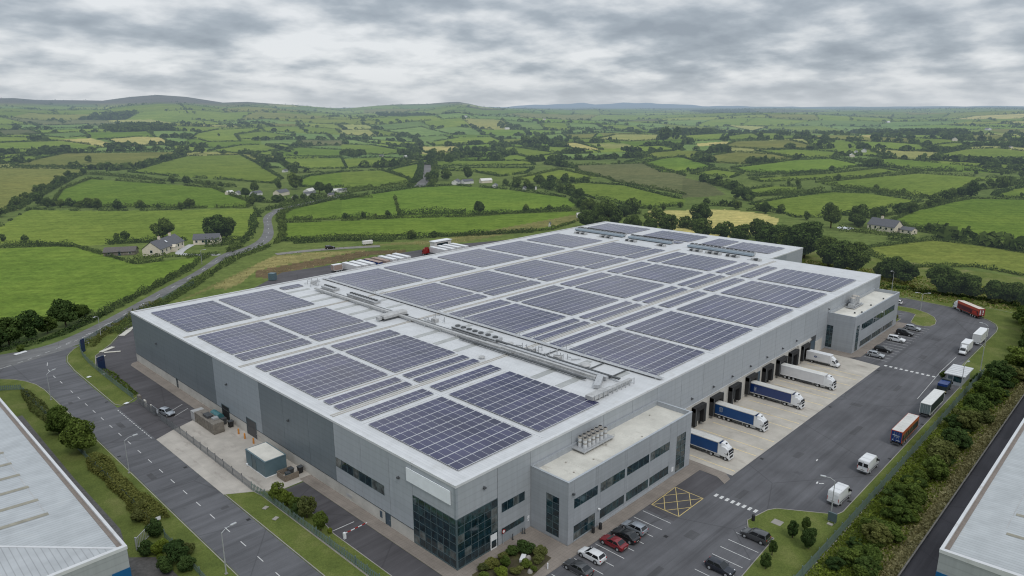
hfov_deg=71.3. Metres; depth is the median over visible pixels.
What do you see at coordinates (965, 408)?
shrub
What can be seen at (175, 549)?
shrub
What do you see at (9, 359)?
country road
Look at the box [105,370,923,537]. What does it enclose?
drain covers
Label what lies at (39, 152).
tree
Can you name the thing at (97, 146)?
hedge
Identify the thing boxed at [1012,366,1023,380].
shrub
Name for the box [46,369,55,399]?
street lamp
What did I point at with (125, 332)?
kerb island
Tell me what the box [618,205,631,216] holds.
tree
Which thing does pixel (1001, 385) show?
shrub
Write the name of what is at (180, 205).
tree
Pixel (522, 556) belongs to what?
stone sign
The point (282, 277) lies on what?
yard asphalt
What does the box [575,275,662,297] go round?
solar array
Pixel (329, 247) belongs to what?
parked car
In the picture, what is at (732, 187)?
hedge
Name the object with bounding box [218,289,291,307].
solar array
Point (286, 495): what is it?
tree
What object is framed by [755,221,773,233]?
tree
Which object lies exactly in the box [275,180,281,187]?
tree
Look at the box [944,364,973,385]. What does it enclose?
gatehouse
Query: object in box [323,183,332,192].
tree
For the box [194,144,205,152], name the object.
tree
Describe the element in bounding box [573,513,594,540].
window
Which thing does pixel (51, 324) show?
tree
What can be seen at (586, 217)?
tree
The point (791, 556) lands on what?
grass verge
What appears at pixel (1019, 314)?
tree
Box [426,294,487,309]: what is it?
solar array
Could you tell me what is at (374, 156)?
hedge
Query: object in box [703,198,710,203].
tree
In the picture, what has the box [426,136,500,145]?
hedge
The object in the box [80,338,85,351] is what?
totem sign
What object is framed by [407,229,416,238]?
tree
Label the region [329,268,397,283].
solar array
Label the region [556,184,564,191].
tree
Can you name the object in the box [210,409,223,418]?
tank
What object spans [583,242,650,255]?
solar array
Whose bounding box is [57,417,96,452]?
tree
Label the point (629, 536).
parked car
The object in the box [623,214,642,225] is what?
tree
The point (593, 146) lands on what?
hedge
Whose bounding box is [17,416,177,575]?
gravel path
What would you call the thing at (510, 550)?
shrub
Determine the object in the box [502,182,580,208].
hedge
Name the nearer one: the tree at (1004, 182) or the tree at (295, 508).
the tree at (295, 508)
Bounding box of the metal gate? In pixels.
[134,527,148,550]
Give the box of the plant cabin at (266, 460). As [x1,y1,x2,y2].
[245,442,286,477]
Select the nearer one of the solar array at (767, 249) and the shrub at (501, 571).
the shrub at (501, 571)
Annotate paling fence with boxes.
[0,385,149,520]
[79,281,193,345]
[79,342,133,398]
[137,397,155,414]
[159,412,250,487]
[163,529,204,575]
[251,481,379,575]
[793,368,984,575]
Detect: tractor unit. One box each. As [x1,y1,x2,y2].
[422,247,429,254]
[937,377,952,393]
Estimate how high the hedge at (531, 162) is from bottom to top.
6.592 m
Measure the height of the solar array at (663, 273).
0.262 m
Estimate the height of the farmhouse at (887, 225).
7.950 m
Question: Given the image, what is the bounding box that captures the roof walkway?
[323,275,663,378]
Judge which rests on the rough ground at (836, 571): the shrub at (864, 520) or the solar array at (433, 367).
the shrub at (864, 520)
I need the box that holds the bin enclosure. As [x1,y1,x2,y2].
[277,466,298,481]
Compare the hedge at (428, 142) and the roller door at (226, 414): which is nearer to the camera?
the roller door at (226, 414)
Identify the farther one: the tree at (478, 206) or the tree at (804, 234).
the tree at (478, 206)
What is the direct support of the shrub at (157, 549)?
on the grass verge at (112, 505)
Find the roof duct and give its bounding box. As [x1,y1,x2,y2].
[314,287,620,388]
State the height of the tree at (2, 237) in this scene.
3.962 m
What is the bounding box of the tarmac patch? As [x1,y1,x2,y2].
[68,338,941,575]
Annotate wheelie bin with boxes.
[220,417,226,423]
[227,419,233,427]
[287,466,293,472]
[296,464,303,473]
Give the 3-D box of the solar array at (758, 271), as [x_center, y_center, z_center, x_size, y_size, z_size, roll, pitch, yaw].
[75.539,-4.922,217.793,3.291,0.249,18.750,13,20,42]
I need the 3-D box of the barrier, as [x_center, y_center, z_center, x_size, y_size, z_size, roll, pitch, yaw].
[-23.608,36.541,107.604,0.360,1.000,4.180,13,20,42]
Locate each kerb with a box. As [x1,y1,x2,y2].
[14,379,237,575]
[67,304,166,405]
[225,491,366,575]
[258,491,391,575]
[742,387,966,575]
[898,307,935,325]
[906,297,1011,378]
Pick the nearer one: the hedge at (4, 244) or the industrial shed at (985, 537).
the industrial shed at (985, 537)
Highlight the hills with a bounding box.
[511,102,748,107]
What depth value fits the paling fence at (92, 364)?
169.08 m
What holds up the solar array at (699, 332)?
on the warehouse
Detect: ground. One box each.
[0,95,1023,575]
[802,252,1023,312]
[807,378,1013,575]
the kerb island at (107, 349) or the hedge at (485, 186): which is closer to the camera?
the kerb island at (107, 349)
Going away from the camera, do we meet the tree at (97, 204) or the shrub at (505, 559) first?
the shrub at (505, 559)
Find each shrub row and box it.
[20,389,48,427]
[85,298,161,346]
[85,451,170,524]
[103,368,137,395]
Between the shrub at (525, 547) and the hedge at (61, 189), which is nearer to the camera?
the shrub at (525, 547)
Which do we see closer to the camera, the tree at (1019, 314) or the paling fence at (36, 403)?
the paling fence at (36, 403)
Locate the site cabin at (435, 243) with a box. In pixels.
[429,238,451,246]
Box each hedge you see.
[0,135,34,142]
[0,139,105,149]
[0,148,172,158]
[0,165,87,212]
[0,172,86,215]
[0,206,261,246]
[0,242,210,323]
[0,309,110,351]
[1,163,79,167]
[3,239,70,246]
[9,150,176,166]
[23,130,89,137]
[34,123,89,128]
[53,176,250,207]
[70,203,102,207]
[85,170,236,186]
[104,135,167,146]
[105,235,187,243]
[106,150,197,170]
[110,243,271,333]
[127,153,283,183]
[132,252,165,260]
[162,251,218,257]
[194,127,260,141]
[204,235,234,246]
[207,143,292,152]
[226,240,243,251]
[233,207,267,243]
[237,130,293,138]
[247,194,321,202]
[250,154,321,172]
[263,191,338,210]
[271,145,341,156]
[273,205,288,243]
[279,234,394,241]
[281,191,353,209]
[281,194,400,219]
[282,208,581,239]
[285,155,347,168]
[292,214,312,220]
[293,227,534,243]
[299,170,343,187]
[340,182,575,217]
[341,167,410,188]
[342,137,425,152]
[342,143,413,154]
[342,155,404,168]
[343,182,413,192]
[383,125,454,136]
[386,161,423,181]
[398,206,465,214]
[407,160,421,186]
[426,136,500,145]
[428,158,439,185]
[431,158,535,165]
[436,165,534,176]
[472,206,571,214]
[492,145,559,156]
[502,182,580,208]
[512,167,597,180]
[536,177,589,183]
[543,163,578,168]
[555,180,682,208]
[556,158,603,159]
[562,132,597,138]
[563,141,603,149]
[573,201,641,216]
[575,127,646,132]
[575,161,686,194]
[598,133,658,140]
[624,154,656,162]
[642,154,685,172]
[652,217,729,234]
[677,155,714,171]
[682,132,725,140]
[690,166,744,177]
[703,150,791,163]
[705,179,752,200]
[709,201,731,205]
[723,132,757,140]
[724,138,818,148]
[725,124,767,130]
[731,156,861,172]
[746,182,801,196]
[746,206,780,212]
[747,165,899,181]
[747,168,825,175]
[748,189,924,217]
[754,147,836,157]
[756,185,826,195]
[773,128,896,135]
[815,170,1013,196]
[821,208,849,215]
[831,184,927,198]
[833,154,1017,173]
[839,224,910,236]
[853,156,1016,172]
[865,235,1023,275]
[866,180,1020,218]
[880,282,1020,306]
[888,232,916,240]
[889,195,1023,240]
[894,168,924,173]
[901,220,934,232]
[931,140,973,147]
[932,146,1023,158]
[933,229,1023,250]
[949,124,1021,127]
[990,183,1023,197]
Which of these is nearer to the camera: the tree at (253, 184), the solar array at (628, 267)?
the solar array at (628, 267)
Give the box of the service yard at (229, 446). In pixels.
[156,420,309,494]
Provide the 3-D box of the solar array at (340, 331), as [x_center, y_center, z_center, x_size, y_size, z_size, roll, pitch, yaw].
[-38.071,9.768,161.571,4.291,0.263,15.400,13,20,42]
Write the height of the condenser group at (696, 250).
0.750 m
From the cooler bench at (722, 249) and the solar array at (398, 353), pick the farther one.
the cooler bench at (722, 249)
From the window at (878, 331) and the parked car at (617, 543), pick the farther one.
the window at (878, 331)
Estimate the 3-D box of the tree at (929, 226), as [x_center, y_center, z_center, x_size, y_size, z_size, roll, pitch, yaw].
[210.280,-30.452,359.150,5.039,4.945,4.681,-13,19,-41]
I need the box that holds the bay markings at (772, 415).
[689,363,861,470]
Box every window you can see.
[335,457,384,495]
[502,491,524,512]
[502,516,523,533]
[546,492,558,537]
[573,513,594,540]
[574,485,597,508]
[600,469,624,492]
[600,495,623,518]
[626,479,647,500]
[627,454,648,475]
[649,466,667,485]
[650,442,669,460]
[675,432,685,471]
[825,325,832,346]
[854,325,859,350]
[859,334,870,346]
[861,318,872,329]
[871,327,881,338]
[873,311,883,322]
[882,320,892,331]
[884,305,894,315]
[953,376,961,382]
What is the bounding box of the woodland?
[0,95,1023,248]
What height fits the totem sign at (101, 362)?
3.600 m
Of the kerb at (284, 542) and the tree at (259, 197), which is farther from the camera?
the tree at (259, 197)
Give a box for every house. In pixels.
[249,190,262,194]
[273,188,289,195]
[303,187,315,192]
[452,179,460,184]
[460,179,473,183]
[479,178,491,182]
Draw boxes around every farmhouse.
[141,232,184,255]
[867,216,903,232]
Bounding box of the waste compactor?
[190,407,224,433]
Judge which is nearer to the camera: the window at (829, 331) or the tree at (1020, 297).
the window at (829, 331)
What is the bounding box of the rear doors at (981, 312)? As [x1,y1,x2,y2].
[978,309,984,315]
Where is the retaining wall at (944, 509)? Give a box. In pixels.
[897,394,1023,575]
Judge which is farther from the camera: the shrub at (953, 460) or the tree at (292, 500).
the shrub at (953, 460)
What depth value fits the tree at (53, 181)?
590.16 m
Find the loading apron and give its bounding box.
[689,354,879,475]
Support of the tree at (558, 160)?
on the ground at (36, 279)
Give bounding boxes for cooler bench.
[575,227,625,236]
[628,234,673,244]
[687,243,755,256]
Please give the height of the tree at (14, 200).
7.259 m
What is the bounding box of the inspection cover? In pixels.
[771,519,783,525]
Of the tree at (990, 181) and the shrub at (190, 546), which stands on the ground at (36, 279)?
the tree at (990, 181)
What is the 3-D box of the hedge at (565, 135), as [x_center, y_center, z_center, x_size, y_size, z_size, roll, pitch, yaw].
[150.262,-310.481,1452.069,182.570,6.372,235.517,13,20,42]
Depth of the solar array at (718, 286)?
202.16 m
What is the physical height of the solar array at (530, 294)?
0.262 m
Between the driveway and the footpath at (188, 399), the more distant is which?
the driveway
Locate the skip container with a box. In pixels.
[268,272,276,280]
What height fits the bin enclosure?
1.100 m
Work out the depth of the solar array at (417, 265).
227.42 m
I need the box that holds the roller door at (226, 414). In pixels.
[221,403,229,419]
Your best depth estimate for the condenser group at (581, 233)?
282.81 m
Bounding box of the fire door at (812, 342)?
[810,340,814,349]
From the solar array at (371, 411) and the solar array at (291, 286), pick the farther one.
the solar array at (291, 286)
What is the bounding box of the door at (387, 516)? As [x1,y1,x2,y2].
[385,511,390,526]
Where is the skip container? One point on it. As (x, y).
(272, 276)
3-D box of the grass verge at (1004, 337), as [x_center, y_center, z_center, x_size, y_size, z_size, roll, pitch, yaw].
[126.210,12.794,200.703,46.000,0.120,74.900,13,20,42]
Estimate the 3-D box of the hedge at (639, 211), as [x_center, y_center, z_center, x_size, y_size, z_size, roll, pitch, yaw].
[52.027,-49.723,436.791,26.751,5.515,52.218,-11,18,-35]
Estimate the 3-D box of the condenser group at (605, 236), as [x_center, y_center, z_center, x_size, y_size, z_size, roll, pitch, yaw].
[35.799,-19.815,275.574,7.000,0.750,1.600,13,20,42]
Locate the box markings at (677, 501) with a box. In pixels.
[652,487,702,516]
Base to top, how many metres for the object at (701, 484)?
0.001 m
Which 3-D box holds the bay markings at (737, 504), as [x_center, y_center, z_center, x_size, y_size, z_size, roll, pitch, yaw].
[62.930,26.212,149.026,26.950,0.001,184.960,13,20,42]
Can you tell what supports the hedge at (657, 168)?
on the ground at (36, 279)
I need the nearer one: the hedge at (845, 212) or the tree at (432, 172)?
the hedge at (845, 212)
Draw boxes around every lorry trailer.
[331,263,342,271]
[342,262,360,269]
[349,260,367,267]
[356,259,375,265]
[364,258,382,264]
[371,257,389,262]
[378,255,396,261]
[385,254,404,260]
[392,253,410,258]
[429,246,447,253]
[437,245,454,250]
[443,244,460,249]
[450,243,468,248]
[890,413,918,445]
[919,389,944,416]
[972,327,988,343]
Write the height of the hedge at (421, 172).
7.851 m
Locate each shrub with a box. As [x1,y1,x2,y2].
[16,344,24,351]
[130,509,144,520]
[133,498,148,512]
[137,539,154,555]
[144,518,162,536]
[150,538,168,554]
[155,555,174,572]
[162,539,189,561]
[176,554,196,571]
[181,542,195,554]
[477,562,489,570]
[478,571,489,575]
[483,557,499,568]
[493,566,507,575]
[497,551,508,558]
[500,555,510,566]
[505,545,519,555]
[509,565,523,574]
[517,539,535,553]
[520,558,532,567]
[532,544,547,557]
[532,554,544,563]
[825,556,846,570]
[836,546,853,561]
[843,544,862,562]
[845,560,856,566]
[846,536,862,547]
[852,563,871,575]
[853,543,883,565]
[854,555,882,575]
[859,515,889,533]
[861,520,893,543]
[868,534,885,547]
[879,495,911,517]
[881,488,910,503]
[882,521,906,541]
[885,480,905,495]
[895,508,916,525]
[900,474,914,481]
[901,477,920,486]
[901,482,928,505]
[907,501,923,511]
[913,470,929,480]
[914,478,927,487]
[921,454,949,481]
[925,437,957,464]
[926,470,935,478]
[939,371,945,377]
[941,426,973,448]
[941,455,956,466]
[942,439,959,453]
[943,414,962,427]
[950,408,981,430]
[956,406,981,417]
[963,394,989,410]
[972,377,1003,400]
[972,406,994,416]
[977,410,994,423]
[981,369,1000,379]
[985,360,1016,383]
[988,398,1002,405]
[991,379,1006,388]
[1002,379,1014,388]
[1011,376,1017,384]
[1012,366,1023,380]
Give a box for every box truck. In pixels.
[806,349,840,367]
[958,338,973,355]
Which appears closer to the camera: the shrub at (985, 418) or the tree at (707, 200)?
the shrub at (985, 418)
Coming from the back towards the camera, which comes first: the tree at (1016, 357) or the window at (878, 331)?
the window at (878, 331)
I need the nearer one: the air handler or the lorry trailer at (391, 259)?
the air handler
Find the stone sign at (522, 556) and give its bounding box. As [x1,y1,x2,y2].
[519,554,525,561]
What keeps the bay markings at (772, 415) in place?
on the loading apron
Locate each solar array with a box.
[151,301,230,321]
[170,309,251,331]
[197,322,297,353]
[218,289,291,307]
[234,338,311,360]
[238,296,313,315]
[256,347,333,371]
[269,307,362,335]
[269,353,387,397]
[279,284,302,289]
[308,322,377,340]
[323,377,401,404]
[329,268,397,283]
[330,329,400,349]
[334,381,412,409]
[345,335,454,371]
[349,274,421,290]
[349,388,433,420]
[369,396,531,470]
[383,283,472,305]
[384,258,450,272]
[402,355,469,377]
[407,263,475,278]
[413,359,479,382]
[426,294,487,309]
[430,365,501,390]
[438,249,498,261]
[439,271,527,291]
[448,300,510,316]
[449,371,598,431]
[460,253,523,266]
[465,303,565,332]
[483,280,540,295]
[485,241,541,251]
[494,260,574,277]
[506,285,563,300]
[508,245,564,256]
[522,288,617,314]
[522,318,579,337]
[526,233,577,243]
[532,321,589,340]
[536,268,587,280]
[542,250,615,265]
[549,237,602,247]
[549,325,611,346]
[560,272,611,285]
[569,330,704,374]
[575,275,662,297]
[579,301,631,318]
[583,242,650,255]
[584,258,628,268]
[588,223,648,233]
[590,303,641,320]
[606,307,662,326]
[608,262,651,272]
[622,264,702,282]
[625,249,664,257]
[625,311,752,349]
[633,286,677,300]
[642,288,687,302]
[643,231,705,241]
[648,252,686,261]
[659,291,707,307]
[661,254,737,270]
[677,294,792,326]
[678,273,715,285]
[688,275,725,287]
[701,239,738,246]
[704,278,744,291]
[715,262,749,272]
[720,281,825,307]
[726,242,783,253]
[726,264,757,274]
[741,266,776,277]
[757,269,855,291]
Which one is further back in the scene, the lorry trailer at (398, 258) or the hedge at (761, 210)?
the hedge at (761, 210)
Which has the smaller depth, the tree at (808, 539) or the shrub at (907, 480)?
the tree at (808, 539)
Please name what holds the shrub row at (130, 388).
on the grass verge at (84, 368)
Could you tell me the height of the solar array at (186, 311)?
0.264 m
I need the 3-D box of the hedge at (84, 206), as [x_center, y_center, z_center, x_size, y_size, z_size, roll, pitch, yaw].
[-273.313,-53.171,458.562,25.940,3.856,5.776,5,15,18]
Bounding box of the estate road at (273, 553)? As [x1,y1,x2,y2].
[0,346,321,575]
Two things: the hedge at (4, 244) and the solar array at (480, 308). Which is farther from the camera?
the hedge at (4, 244)
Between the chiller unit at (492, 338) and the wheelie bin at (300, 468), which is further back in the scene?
the chiller unit at (492, 338)
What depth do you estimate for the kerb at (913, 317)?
214.60 m
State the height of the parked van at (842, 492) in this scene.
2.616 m
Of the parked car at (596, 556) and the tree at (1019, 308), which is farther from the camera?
the tree at (1019, 308)
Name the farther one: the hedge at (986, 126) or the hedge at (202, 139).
the hedge at (986, 126)
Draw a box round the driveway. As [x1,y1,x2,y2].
[175,244,219,255]
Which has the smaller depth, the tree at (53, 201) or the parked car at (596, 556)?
the parked car at (596, 556)
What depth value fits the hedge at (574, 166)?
753.80 m
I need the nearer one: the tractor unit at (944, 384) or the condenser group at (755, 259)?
the tractor unit at (944, 384)
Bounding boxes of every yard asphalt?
[96,326,193,438]
[255,240,503,287]
[546,297,996,575]
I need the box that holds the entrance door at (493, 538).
[490,532,496,549]
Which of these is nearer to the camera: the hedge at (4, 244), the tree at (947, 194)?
the hedge at (4, 244)
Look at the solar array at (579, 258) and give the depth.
237.23 m
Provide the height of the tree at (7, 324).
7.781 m
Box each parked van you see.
[362,240,372,244]
[826,482,851,505]
[857,453,879,473]
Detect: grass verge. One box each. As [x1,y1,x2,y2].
[0,379,236,575]
[67,305,161,404]
[226,492,365,575]
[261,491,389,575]
[743,378,974,575]
[897,306,935,325]
[906,297,1022,378]
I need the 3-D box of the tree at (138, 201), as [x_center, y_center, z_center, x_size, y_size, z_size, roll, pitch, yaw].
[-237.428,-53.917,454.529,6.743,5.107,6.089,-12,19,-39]
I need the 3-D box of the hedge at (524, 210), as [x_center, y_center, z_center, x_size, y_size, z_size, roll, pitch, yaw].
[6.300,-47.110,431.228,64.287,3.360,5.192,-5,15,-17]
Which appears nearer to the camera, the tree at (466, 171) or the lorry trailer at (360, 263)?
the lorry trailer at (360, 263)
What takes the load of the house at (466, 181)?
on the ground at (36, 279)
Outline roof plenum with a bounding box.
[585,378,634,400]
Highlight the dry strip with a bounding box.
[871,385,1023,575]
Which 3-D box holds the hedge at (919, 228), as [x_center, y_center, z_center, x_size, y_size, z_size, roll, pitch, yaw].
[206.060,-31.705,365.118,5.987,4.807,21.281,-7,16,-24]
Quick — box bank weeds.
[802,258,1018,309]
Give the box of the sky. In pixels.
[0,0,1023,107]
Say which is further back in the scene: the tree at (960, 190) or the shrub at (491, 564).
the tree at (960, 190)
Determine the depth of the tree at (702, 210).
377.74 m
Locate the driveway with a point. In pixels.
(181, 250)
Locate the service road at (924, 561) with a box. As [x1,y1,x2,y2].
[901,397,1023,575]
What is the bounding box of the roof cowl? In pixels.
[580,362,590,367]
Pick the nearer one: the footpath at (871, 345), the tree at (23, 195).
the footpath at (871, 345)
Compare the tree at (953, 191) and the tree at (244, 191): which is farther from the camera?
the tree at (244, 191)
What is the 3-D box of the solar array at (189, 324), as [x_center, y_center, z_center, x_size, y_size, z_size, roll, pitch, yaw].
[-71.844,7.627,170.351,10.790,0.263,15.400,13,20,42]
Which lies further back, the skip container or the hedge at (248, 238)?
the hedge at (248, 238)
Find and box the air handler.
[376,309,408,321]
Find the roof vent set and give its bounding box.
[572,425,613,454]
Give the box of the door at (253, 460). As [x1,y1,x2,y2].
[252,458,256,470]
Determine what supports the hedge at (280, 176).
on the ground at (36, 279)
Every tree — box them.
[0,234,5,240]
[0,316,25,344]
[0,326,8,346]
[6,202,14,208]
[8,196,19,204]
[14,309,43,338]
[18,192,28,201]
[20,234,28,240]
[31,185,42,192]
[32,192,42,203]
[34,316,57,333]
[36,149,42,154]
[41,197,51,206]
[44,405,71,433]
[45,298,77,325]
[49,198,57,204]
[50,179,58,183]
[53,175,62,180]
[55,199,65,206]
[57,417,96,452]
[62,170,72,177]
[64,197,75,205]
[72,304,90,318]
[75,201,82,207]
[81,197,90,205]
[84,155,91,161]
[87,198,100,206]
[91,200,101,208]
[112,201,121,208]
[113,233,119,239]
[119,230,129,238]
[133,199,143,206]
[134,144,140,150]
[149,217,174,236]
[150,145,158,151]
[168,175,175,182]
[176,145,183,153]
[177,202,184,209]
[182,175,190,182]
[183,198,194,206]
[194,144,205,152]
[202,214,227,235]
[221,216,236,236]
[240,187,250,196]
[248,196,255,203]
[250,180,258,190]
[257,195,264,201]
[268,481,284,501]
[271,195,279,201]
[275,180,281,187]
[278,489,293,506]
[287,172,302,187]
[289,497,300,507]
[291,502,301,515]
[297,495,316,517]
[312,510,328,530]
[313,181,324,192]
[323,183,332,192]
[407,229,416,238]
[424,172,431,180]
[428,148,437,154]
[429,170,439,178]
[436,150,445,159]
[440,168,451,178]
[444,152,453,162]
[463,166,472,177]
[473,201,484,210]
[511,178,521,187]
[520,134,529,143]
[523,179,530,187]
[528,135,539,143]
[533,173,544,182]
[539,134,548,144]
[545,180,555,188]
[546,154,555,161]
[546,175,556,180]
[556,157,562,165]
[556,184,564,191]
[560,173,569,181]
[564,183,574,191]
[572,188,584,198]
[577,196,586,205]
[577,209,598,224]
[581,198,594,209]
[594,201,622,222]
[600,199,611,205]
[612,152,619,158]
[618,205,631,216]
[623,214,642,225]
[625,197,640,212]
[643,207,665,222]
[643,217,657,227]
[658,126,671,140]
[658,214,678,229]
[671,126,682,138]
[678,216,691,226]
[689,202,712,219]
[690,219,696,227]
[692,218,712,234]
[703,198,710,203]
[711,223,730,236]
[722,221,733,229]
[729,224,750,239]
[731,188,740,198]
[732,200,741,208]
[740,188,746,198]
[748,218,763,236]
[754,225,782,243]
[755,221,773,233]
[760,202,771,212]
[760,552,771,568]
[769,540,777,554]
[772,224,791,234]
[776,232,790,244]
[777,204,785,212]
[783,221,823,257]
[787,520,798,537]
[800,528,816,548]
[801,517,811,529]
[803,211,810,219]
[813,236,839,266]
[823,202,838,209]
[823,204,841,227]
[823,240,856,268]
[838,241,870,269]
[849,204,869,223]
[853,214,866,226]
[870,207,880,216]
[872,262,885,273]
[879,206,887,215]
[879,256,908,280]
[892,203,906,212]
[893,260,919,281]
[907,202,918,211]
[924,200,933,205]
[924,222,933,231]
[925,264,962,292]
[928,193,942,202]
[938,190,951,199]
[943,272,972,294]
[950,188,957,197]
[955,187,967,194]
[959,273,984,297]
[966,180,982,196]
[982,280,1007,298]
[986,179,996,185]
[994,176,1010,187]
[1001,282,1023,303]
[1004,345,1023,367]
[1011,305,1023,319]
[1016,308,1023,324]
[1017,288,1023,305]
[1018,170,1023,176]
[1018,337,1023,347]
[1019,317,1023,325]
[1020,325,1023,338]
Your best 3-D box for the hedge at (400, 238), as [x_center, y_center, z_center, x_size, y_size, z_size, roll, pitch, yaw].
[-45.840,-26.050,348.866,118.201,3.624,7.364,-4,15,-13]
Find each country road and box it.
[0,211,279,368]
[270,195,343,210]
[414,162,430,186]
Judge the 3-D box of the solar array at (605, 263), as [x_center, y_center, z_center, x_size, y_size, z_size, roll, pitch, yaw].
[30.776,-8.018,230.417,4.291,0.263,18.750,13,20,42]
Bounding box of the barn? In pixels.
[102,246,138,255]
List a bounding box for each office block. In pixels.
[531,400,691,545]
[824,288,899,353]
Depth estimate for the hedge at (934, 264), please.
311.52 m
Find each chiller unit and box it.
[321,284,339,291]
[347,292,380,304]
[451,324,485,337]
[481,333,502,343]
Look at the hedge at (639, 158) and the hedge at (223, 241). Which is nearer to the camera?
the hedge at (223, 241)
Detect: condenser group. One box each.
[574,231,587,234]
[596,235,612,238]
[625,239,636,242]
[686,248,702,252]
[705,251,721,255]
[725,254,739,257]
[747,257,761,261]
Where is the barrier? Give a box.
[343,522,366,539]
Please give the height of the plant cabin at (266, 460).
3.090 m
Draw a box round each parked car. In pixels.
[159,406,174,416]
[325,245,334,248]
[563,558,593,575]
[578,546,606,564]
[599,534,628,551]
[611,527,640,544]
[621,520,647,535]
[704,555,735,575]
[740,527,770,545]
[866,349,884,358]
[874,344,892,352]
[887,334,905,342]
[896,328,913,336]
[904,324,921,331]
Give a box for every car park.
[285,482,441,575]
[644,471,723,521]
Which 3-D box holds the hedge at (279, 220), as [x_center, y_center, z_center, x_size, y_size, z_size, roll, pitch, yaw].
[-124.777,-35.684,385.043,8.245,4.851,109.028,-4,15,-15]
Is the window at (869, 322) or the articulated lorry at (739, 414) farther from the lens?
the window at (869, 322)
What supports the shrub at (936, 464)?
on the dry strip
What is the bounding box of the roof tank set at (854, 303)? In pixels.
[846,295,863,308]
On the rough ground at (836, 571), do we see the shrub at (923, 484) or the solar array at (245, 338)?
the shrub at (923, 484)
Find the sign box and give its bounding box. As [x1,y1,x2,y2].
[827,511,837,525]
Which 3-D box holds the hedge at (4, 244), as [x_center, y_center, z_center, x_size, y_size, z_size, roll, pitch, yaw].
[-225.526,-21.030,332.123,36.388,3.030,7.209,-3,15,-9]
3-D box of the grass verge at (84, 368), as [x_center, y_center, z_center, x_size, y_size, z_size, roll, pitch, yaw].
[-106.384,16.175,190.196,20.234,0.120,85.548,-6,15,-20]
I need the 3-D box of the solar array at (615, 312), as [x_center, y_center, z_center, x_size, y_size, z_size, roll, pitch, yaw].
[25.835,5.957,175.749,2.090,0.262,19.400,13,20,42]
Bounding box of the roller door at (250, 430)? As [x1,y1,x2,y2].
[246,417,257,439]
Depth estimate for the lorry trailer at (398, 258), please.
289.98 m
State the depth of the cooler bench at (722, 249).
247.76 m
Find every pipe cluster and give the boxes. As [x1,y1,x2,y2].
[304,278,319,285]
[423,313,444,323]
[516,343,541,351]
[544,348,580,359]
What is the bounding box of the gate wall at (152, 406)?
[137,394,159,415]
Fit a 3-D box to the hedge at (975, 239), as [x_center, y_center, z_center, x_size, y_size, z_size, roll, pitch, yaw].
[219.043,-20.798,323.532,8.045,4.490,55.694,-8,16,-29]
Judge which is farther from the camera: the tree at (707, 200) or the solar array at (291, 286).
the tree at (707, 200)
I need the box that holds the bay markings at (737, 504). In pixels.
[552,313,955,575]
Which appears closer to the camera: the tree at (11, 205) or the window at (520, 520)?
the window at (520, 520)
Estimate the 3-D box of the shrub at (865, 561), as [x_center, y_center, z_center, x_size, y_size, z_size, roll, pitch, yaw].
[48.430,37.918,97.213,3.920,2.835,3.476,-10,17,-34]
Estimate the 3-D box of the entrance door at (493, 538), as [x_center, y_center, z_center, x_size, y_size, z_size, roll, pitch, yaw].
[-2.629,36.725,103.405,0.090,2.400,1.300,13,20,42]
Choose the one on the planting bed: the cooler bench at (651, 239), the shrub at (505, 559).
the shrub at (505, 559)
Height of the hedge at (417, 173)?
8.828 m
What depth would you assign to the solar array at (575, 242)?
264.95 m
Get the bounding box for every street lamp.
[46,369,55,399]
[124,434,137,473]
[221,522,236,574]
[820,475,834,511]
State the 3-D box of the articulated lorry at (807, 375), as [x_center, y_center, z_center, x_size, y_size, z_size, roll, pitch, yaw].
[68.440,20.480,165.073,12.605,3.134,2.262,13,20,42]
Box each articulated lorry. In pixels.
[690,428,733,460]
[715,400,767,431]
[750,380,804,408]
[780,363,836,389]
[953,300,984,317]
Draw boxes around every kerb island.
[99,346,114,351]
[119,329,131,335]
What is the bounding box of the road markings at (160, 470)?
[1,319,352,575]
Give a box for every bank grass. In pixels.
[216,219,569,287]
[804,260,1019,309]
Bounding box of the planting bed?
[472,545,550,575]
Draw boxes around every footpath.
[131,361,211,411]
[300,459,729,575]
[820,322,906,357]
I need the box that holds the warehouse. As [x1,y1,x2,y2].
[130,221,880,570]
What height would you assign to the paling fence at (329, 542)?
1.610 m
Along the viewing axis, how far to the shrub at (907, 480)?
117.87 m
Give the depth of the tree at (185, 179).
609.10 m
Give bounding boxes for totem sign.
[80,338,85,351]
[97,355,105,370]
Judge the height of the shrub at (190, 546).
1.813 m
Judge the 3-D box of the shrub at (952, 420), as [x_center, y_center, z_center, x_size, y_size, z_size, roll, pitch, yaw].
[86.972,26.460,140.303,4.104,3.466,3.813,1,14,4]
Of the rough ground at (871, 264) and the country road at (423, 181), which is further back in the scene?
the country road at (423, 181)
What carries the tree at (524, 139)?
on the ground at (36, 279)
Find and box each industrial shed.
[0,398,131,575]
[935,418,1023,575]
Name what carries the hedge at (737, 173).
on the ground at (36, 279)
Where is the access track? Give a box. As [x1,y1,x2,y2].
[275,245,379,254]
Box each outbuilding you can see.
[192,233,221,244]
[900,226,917,234]

